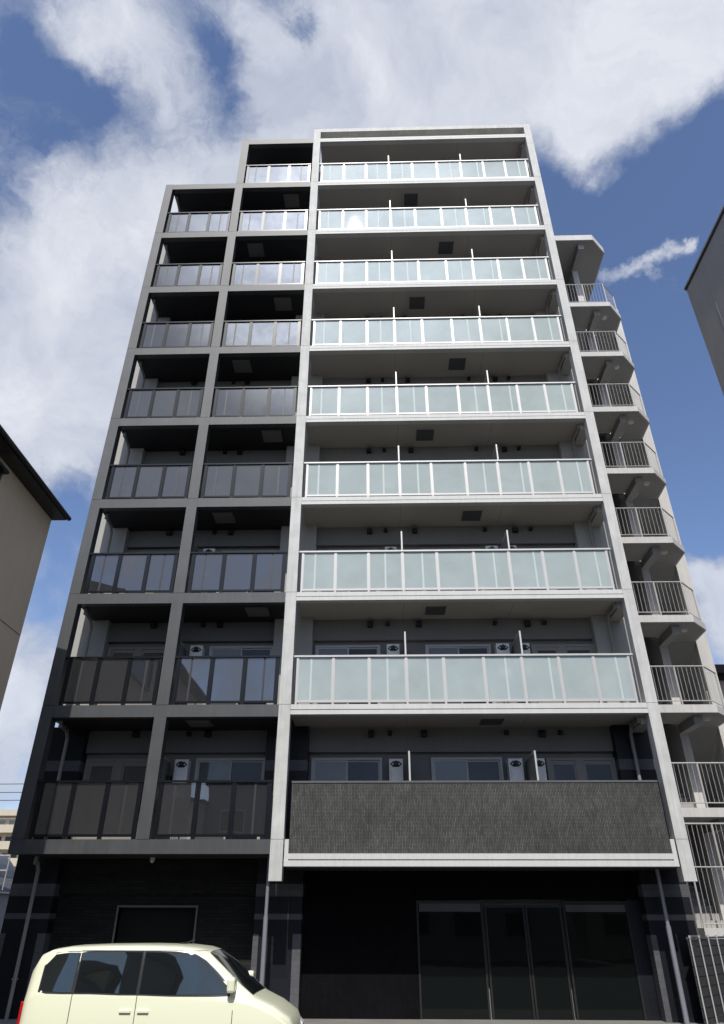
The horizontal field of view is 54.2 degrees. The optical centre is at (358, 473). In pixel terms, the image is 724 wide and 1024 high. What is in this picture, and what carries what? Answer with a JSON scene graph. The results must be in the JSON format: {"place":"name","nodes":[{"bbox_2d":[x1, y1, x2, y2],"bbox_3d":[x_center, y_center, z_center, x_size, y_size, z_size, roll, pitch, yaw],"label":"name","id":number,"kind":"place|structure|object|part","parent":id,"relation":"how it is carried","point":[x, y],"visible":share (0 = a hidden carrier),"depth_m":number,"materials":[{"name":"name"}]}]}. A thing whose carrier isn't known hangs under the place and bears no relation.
{"place":"outdoors","nodes":[
{"label":"outdoors","id":0,"kind":"place"},
{"bbox_2d":[0,809,17,868],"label":"apartment block","id":1,"kind":"structure","parent":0,"point":[7,818],"depth_m":138.82,"materials":[{"name":"concrete"}]},
{"bbox_2d":[4,836,10,840],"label":"window","id":2,"kind":"structure","parent":1,"relation":"in","point":[7,838],"depth_m":138.79,"materials":[{"name":"glass"}]},
{"bbox_2d":[0,424,70,709],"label":"neighbour house","id":3,"kind":"structure","parent":0,"point":[31,507],"depth_m":15.66,"materials":[{"name":"beige paint"}]},
{"bbox_2d":[0,461,9,479],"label":"window","id":4,"kind":"structure","parent":3,"relation":"in","point":[3,470],"depth_m":14.96,"materials":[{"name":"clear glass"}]},
{"bbox_2d":[0,124,713,1023],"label":"apartment building","id":5,"kind":"structure","parent":0,"point":[350,706],"depth_m":18.60,"materials":[{"name":"white paint"}]},
{"bbox_2d":[71,759,147,838],"bbox_3d":[-5.976,8.044,17.365,1.800,1.940,0.085,-1,-33,1],"label":"balcony door","id":6,"kind":"structure","parent":5,"relation":"in","point":[95,769],"depth_m":17.74,"materials":[{"name":"grey glass"}]},
{"bbox_2d":[97,647,164,704],"bbox_3d":[-5.970,5.599,18.925,1.800,1.940,0.085,-1,-33,1],"label":"balcony door","id":7,"kind":"structure","parent":5,"relation":"in","point":[112,651],"depth_m":19.37,"materials":[{"name":"glass"}]},
{"bbox_2d":[187,758,264,838],"bbox_3d":[-3.202,8.006,17.313,1.758,1.960,0.080,-1,-33,1],"label":"window","id":8,"kind":"structure","parent":5,"relation":"in","point":[206,768],"depth_m":17.69,"materials":[{"name":"glass"}]},
{"bbox_2d":[203,646,272,704],"bbox_3d":[-3.196,5.561,18.874,1.758,1.960,0.080,-1,-33,1],"label":"window","id":9,"kind":"structure","parent":5,"relation":"in","point":[214,650],"depth_m":19.32,"materials":[{"name":"glass"}]},
{"bbox_2d":[216,550,279,592],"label":"window","id":10,"kind":"structure","parent":5,"relation":"in","point":[248,550],"depth_m":20.92,"materials":[{"name":"glass"}]},
{"bbox_2d":[311,758,381,780],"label":"window","id":11,"kind":"structure","parent":5,"relation":"in","point":[322,769],"depth_m":17.63,"materials":[{"name":"glass"}]},
{"bbox_2d":[313,645,380,703],"bbox_3d":[-0.287,5.525,18.807,1.770,1.960,0.080,-1,-33,1],"label":"window","id":12,"kind":"structure","parent":5,"relation":"in","point":[319,649],"depth_m":19.26,"materials":[{"name":"glass"}]},
{"bbox_2d":[317,549,378,591],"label":"window","id":13,"kind":"structure","parent":5,"relation":"in","point":[351,549],"depth_m":20.21,"materials":[{"name":"glass"}]},
{"bbox_2d":[420,548,484,590],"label":"window","id":14,"kind":"structure","parent":5,"relation":"in","point":[453,548],"depth_m":20.14,"materials":[{"name":"glass"}]},
{"bbox_2d":[416,900,490,1019],"bbox_3d":[2.062,10.692,15.514,1.490,2.275,0.070,-1,-33,1],"label":"entrance window","id":15,"kind":"structure","parent":5,"relation":"in","point":[452,962],"depth_m":15.47,"materials":[{"name":"black glass"}]},
{"bbox_2d":[425,644,495,703],"bbox_3d":[2.702,5.489,18.738,1.770,1.960,0.080,-1,-33,1],"label":"window","id":16,"kind":"structure","parent":5,"relation":"in","point":[452,648],"depth_m":19.19,"materials":[{"name":"glass"}]},
{"bbox_2d":[431,757,503,780],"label":"window","id":17,"kind":"structure","parent":5,"relation":"in","point":[442,768],"depth_m":17.56,"materials":[{"name":"glass"}]},
{"bbox_2d":[484,905,535,1019],"bbox_3d":[3.296,10.713,15.463,0.900,2.190,0.070,-1,-33,1],"label":"entrance window","id":18,"kind":"structure","parent":5,"relation":"in","point":[511,989],"depth_m":15.46,"materials":[{"name":"black glass"}]},
{"bbox_2d":[524,905,574,1019],"bbox_3d":[4.166,10.703,15.443,0.800,2.190,0.070,-1,-33,1],"label":"entrance window","id":19,"kind":"structure","parent":5,"relation":"in","point":[552,992],"depth_m":15.44,"materials":[{"name":"black glass"}]},
{"bbox_2d":[518,548,583,589],"bbox_3d":[5.542,3.014,20.222,1.720,1.940,0.085,-1,-33,1],"label":"balcony door","id":20,"kind":"structure","parent":5,"relation":"in","point":[518,548],"depth_m":20.06,"materials":[{"name":"glass"}]},
{"bbox_2d":[530,644,603,702],"bbox_3d":[5.536,5.458,18.662,1.720,1.940,0.085,-1,-33,1],"label":"balcony door","id":21,"kind":"structure","parent":5,"relation":"in","point":[541,648],"depth_m":19.09,"materials":[{"name":"glass"}]},
{"bbox_2d":[545,758,617,779],"bbox_3d":[5.530,7.903,17.102,1.720,1.940,0.085,-1,-33,1],"label":"balcony door","id":22,"kind":"structure","parent":5,"relation":"in","point":[557,768],"depth_m":17.48,"materials":[{"name":"grey glass"}]},
{"bbox_2d":[561,901,646,1020],"bbox_3d":[5.341,10.657,15.436,1.450,2.265,0.070,-1,-33,1],"label":"entrance window","id":23,"kind":"structure","parent":5,"relation":"in","point":[606,984],"depth_m":15.40,"materials":[{"name":"black glass"}]},
{"bbox_2d":[0,1019,723,1023],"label":"pavement","id":24,"kind":"structure","parent":0,"point":[369,1021],"depth_m":14.60,"materials":[{"name":"grey asphalt"}]},
{"bbox_2d":[0,0,723,808],"label":"sky","id":25,"kind":"structure","parent":0,"point":[106,105],"materials":[{"name":"blue"}]},
{"bbox_2d":[684,205,723,394],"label":"neighbour building","id":26,"kind":"structure","parent":0,"point":[704,287],"depth_m":27.50,"materials":[{"name":"grey concrete"}]},
{"bbox_2d":[714,664,723,697],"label":"house","id":27,"kind":"structure","parent":0,"point":[720,670],"depth_m":31.09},
{"label":"ground","id":28,"kind":"structure","parent":0,"visible":0},
{"bbox_2d":[0,855,12,932],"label":"house","id":29,"kind":"structure","parent":28,"relation":"on","point":[5,885],"depth_m":27.73,"materials":[{"name":"stone"}]},
{"bbox_2d":[0,853,14,878],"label":"carport roof","id":30,"kind":"structure","parent":28,"relation":"on","point":[3,866],"depth_m":28.49,"materials":[{"name":"plastic"}]},
{"bbox_2d":[17,939,303,1023],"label":"parked van","id":31,"kind":"object","parent":28,"relation":"on","point":[151,983],"visible":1,"depth_m":8.68,"materials":[{"name":"beige paint"}]},
{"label":"side window","id":32,"kind":"part","parent":31,"relation":"part of","materials":[{"name":"black glass"}]},
{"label":"side window","id":33,"kind":"part","parent":31,"relation":"part of","materials":[{"name":"black glass"}]},
{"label":"side window","id":34,"kind":"part","parent":31,"relation":"part of","materials":[{"name":"black glass"}]},
{"bbox_2d":[554,235,723,995],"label":"escape staircase","id":35,"kind":"structure","parent":28,"relation":"on","point":[689,695],"depth_m":25.50,"materials":[{"name":"concrete"}]},
{"bbox_2d":[686,935,723,1023],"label":"boundary fence","id":36,"kind":"object","parent":28,"relation":"on","point":[703,960],"visible":1,"depth_m":14.90,"materials":[{"name":"metal"}]}
]}

